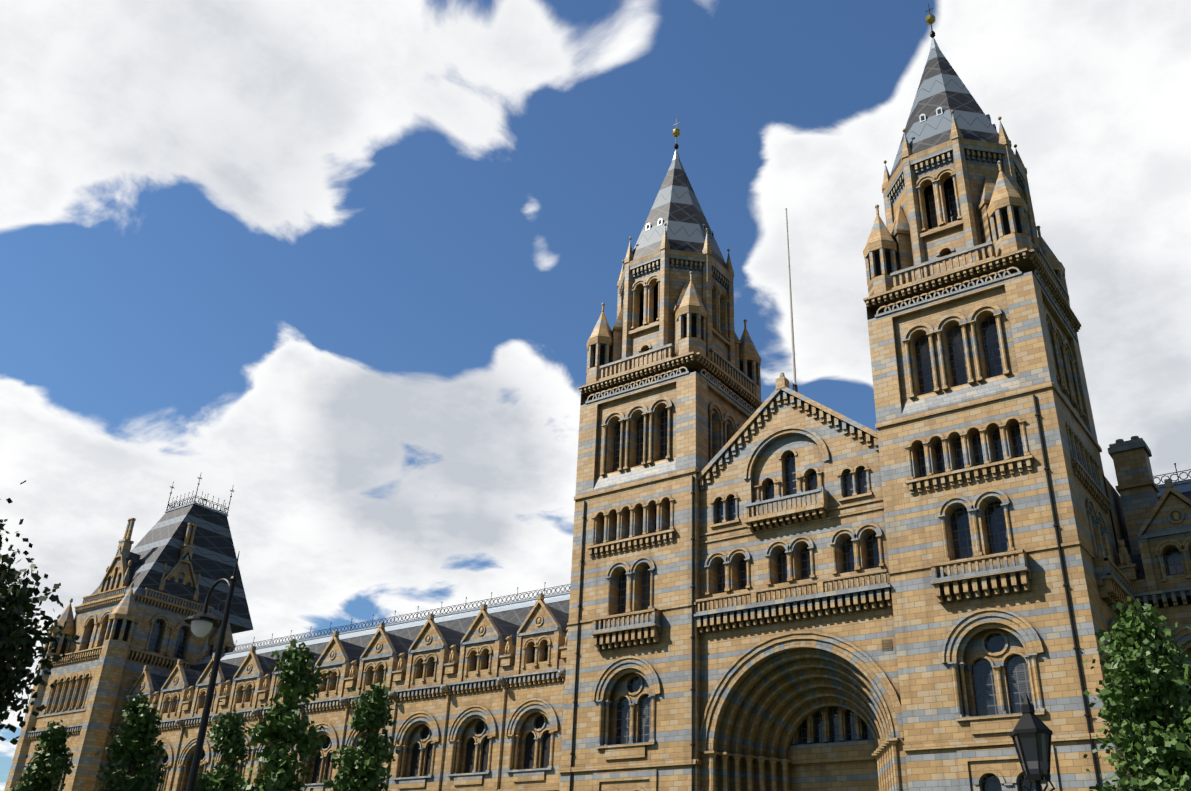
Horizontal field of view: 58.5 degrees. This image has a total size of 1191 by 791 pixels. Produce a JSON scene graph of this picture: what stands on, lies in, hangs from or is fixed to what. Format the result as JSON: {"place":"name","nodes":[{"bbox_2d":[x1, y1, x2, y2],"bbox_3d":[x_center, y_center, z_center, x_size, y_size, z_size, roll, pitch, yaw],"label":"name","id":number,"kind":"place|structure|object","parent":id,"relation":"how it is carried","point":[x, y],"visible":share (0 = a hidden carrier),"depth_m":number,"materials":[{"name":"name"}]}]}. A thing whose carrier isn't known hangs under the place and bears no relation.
{"place":"outdoors","nodes":[
{"label":"outdoors","id":0,"kind":"place"},
{"bbox_2d":[0,0,1190,790],"label":"sky","id":1,"kind":"structure","parent":0,"point":[349,267],"materials":[{"name":"blue"}]},
{"bbox_2d":[51,109,1190,788],"bbox_3d":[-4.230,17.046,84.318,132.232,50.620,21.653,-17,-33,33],"label":"window openings","id":2,"kind":"object","parent":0,"point":[529,755],"visible":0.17,"depth_m":77.49,"materials":[{"name":"black"}]},
{"bbox_2d":[106,512,1179,705],"bbox_3d":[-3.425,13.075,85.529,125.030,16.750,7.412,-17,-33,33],"label":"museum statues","id":3,"kind":"object","parent":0,"point":[1124,557],"visible":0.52,"depth_m":86.60,"materials":[{"name":"beige stone"}]},
{"bbox_2d":[1010,692,1054,790],"bbox_3d":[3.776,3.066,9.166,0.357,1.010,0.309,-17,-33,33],"label":"gate lantern","id":4,"kind":"object","parent":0,"point":[1031,733],"visible":1,"depth_m":9.10,"materials":[{"name":"black metal"}]},
{"label":"ground","id":5,"kind":"structure","parent":0,"visible":0},
{"bbox_2d":[0,480,79,744],"bbox_3d":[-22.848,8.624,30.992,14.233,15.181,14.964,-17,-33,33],"label":"tree","id":6,"kind":"object","parent":5,"relation":"on","point":[17,603],"visible":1,"depth_m":32.62,"materials":[{"name":"green plant"}]},
{"bbox_2d":[9,719,74,790],"bbox_3d":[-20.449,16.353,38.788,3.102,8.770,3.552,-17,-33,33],"label":"young tree","id":7,"kind":"object","parent":5,"relation":"on","point":[53,757],"visible":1,"depth_m":39.85,"materials":[{"name":"green plant"}]},
{"bbox_2d":[94,691,167,790],"bbox_3d":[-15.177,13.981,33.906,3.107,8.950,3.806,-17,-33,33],"label":"young tree","id":8,"kind":"object","parent":5,"relation":"on","point":[140,733],"visible":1,"depth_m":34.95,"materials":[{"name":"green plant"}]},
{"bbox_2d":[185,551,239,790],"bbox_3d":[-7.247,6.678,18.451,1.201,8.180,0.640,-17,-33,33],"label":"street lamp","id":9,"kind":"object","parent":5,"relation":"on","point":[203,623],"visible":1,"depth_m":19.32,"materials":[{"name":"black metal"}]},
{"bbox_2d":[195,701,252,790],"bbox_3d":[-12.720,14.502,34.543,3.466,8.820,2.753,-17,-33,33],"label":"young tree","id":10,"kind":"object","parent":5,"relation":"on","point":[227,734],"visible":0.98,"depth_m":35.51,"materials":[{"name":"green plant"}]},
{"bbox_2d":[233,639,331,790],"bbox_3d":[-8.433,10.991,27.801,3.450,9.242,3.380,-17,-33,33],"label":"young tree","id":11,"kind":"object","parent":5,"relation":"on","point":[285,728],"visible":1,"depth_m":28.51,"materials":[{"name":"green plant"}]},
{"bbox_2d":[320,679,400,790],"bbox_3d":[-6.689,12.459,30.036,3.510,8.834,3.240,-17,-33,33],"label":"young tree","id":12,"kind":"object","parent":5,"relation":"on","point":[365,772],"visible":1,"depth_m":31.11,"materials":[{"name":"green plant"}]},
{"bbox_2d":[4,110,1190,790],"bbox_3d":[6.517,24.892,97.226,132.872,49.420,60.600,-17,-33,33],"label":"building facade","id":13,"kind":"structure","parent":5,"relation":"on","point":[930,606],"depth_m":62.00,"materials":[{"name":"beige stone"}]},
{"bbox_2d":[91,504,252,633],"bbox_3d":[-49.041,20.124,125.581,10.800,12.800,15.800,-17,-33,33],"label":"pavilion roof","id":14,"kind":"structure","parent":13,"relation":"on","point":[157,547],"depth_m":123.40,"materials":[{"name":"grey tile"}]},
{"bbox_2d":[55,184,1183,790],"bbox_3d":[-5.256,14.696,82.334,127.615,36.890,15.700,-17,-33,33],"label":"windows","id":15,"kind":"structure","parent":13,"relation":"in","point":[1017,680],"depth_m":59.68,"materials":[{"name":"black glass"}]},
{"bbox_2d":[126,491,1190,694],"bbox_3d":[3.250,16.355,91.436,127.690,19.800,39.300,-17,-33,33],"label":"museum slate roofs","id":16,"kind":"structure","parent":13,"relation":"on","point":[507,624],"depth_m":93.28,"materials":[{"name":"grey tile"}]},
{"bbox_2d":[165,38,1190,664],"bbox_3d":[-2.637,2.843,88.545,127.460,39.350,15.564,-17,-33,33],"label":"museum leadwork","id":17,"kind":"object","parent":16,"relation":"on","point":[1177,486],"visible":0.29,"depth_m":96.67,"materials":[{"name":"grey metal"}]},
{"bbox_2d":[166,4,1190,790],"bbox_3d":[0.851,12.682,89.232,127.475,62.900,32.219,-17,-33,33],"label":"museum ironwork","id":18,"kind":"object","parent":13,"relation":"attached to","point":[794,388],"visible":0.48,"depth_m":65.82,"materials":[{"name":"black metal"}]},
{"bbox_2d":[785,208,796,391],"bbox_3d":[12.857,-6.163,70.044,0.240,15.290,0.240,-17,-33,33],"label":"flagpole","id":19,"kind":"object","parent":13,"relation":"on","point":[792,335],"visible":0.92,"depth_m":69.62,"materials":[{"name":"white metal"}]},
{"bbox_2d":[706,639,899,758],"bbox_3d":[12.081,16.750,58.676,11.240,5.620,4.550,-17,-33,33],"label":"museum portal voussoirs","id":20,"kind":"object","parent":13,"relation":"in","point":[771,698],"visible":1,"depth_m":59.49,"materials":[{"name":"beige stone"}]},
{"bbox_2d":[632,47,998,268],"bbox_3d":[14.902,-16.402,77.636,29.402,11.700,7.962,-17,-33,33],"label":"spires","id":21,"kind":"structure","parent":13,"relation":"on","point":[676,207],"depth_m":72.21,"materials":[{"name":"grey tile"}]},
{"bbox_2d":[170,14,935,504],"bbox_3d":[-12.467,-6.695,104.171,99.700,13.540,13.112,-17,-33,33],"label":"finial balls","id":22,"kind":"object","parent":21,"relation":"on","point":[930,18],"visible":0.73,"depth_m":87.16},
{"bbox_2d":[1079,596,1190,790],"bbox_3d":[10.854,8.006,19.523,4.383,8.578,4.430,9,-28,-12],"label":"tree","id":23,"kind":"object","parent":5,"relation":"on","point":[1144,660],"visible":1,"depth_m":19.76,"materials":[{"name":"green plant"}]}
]}

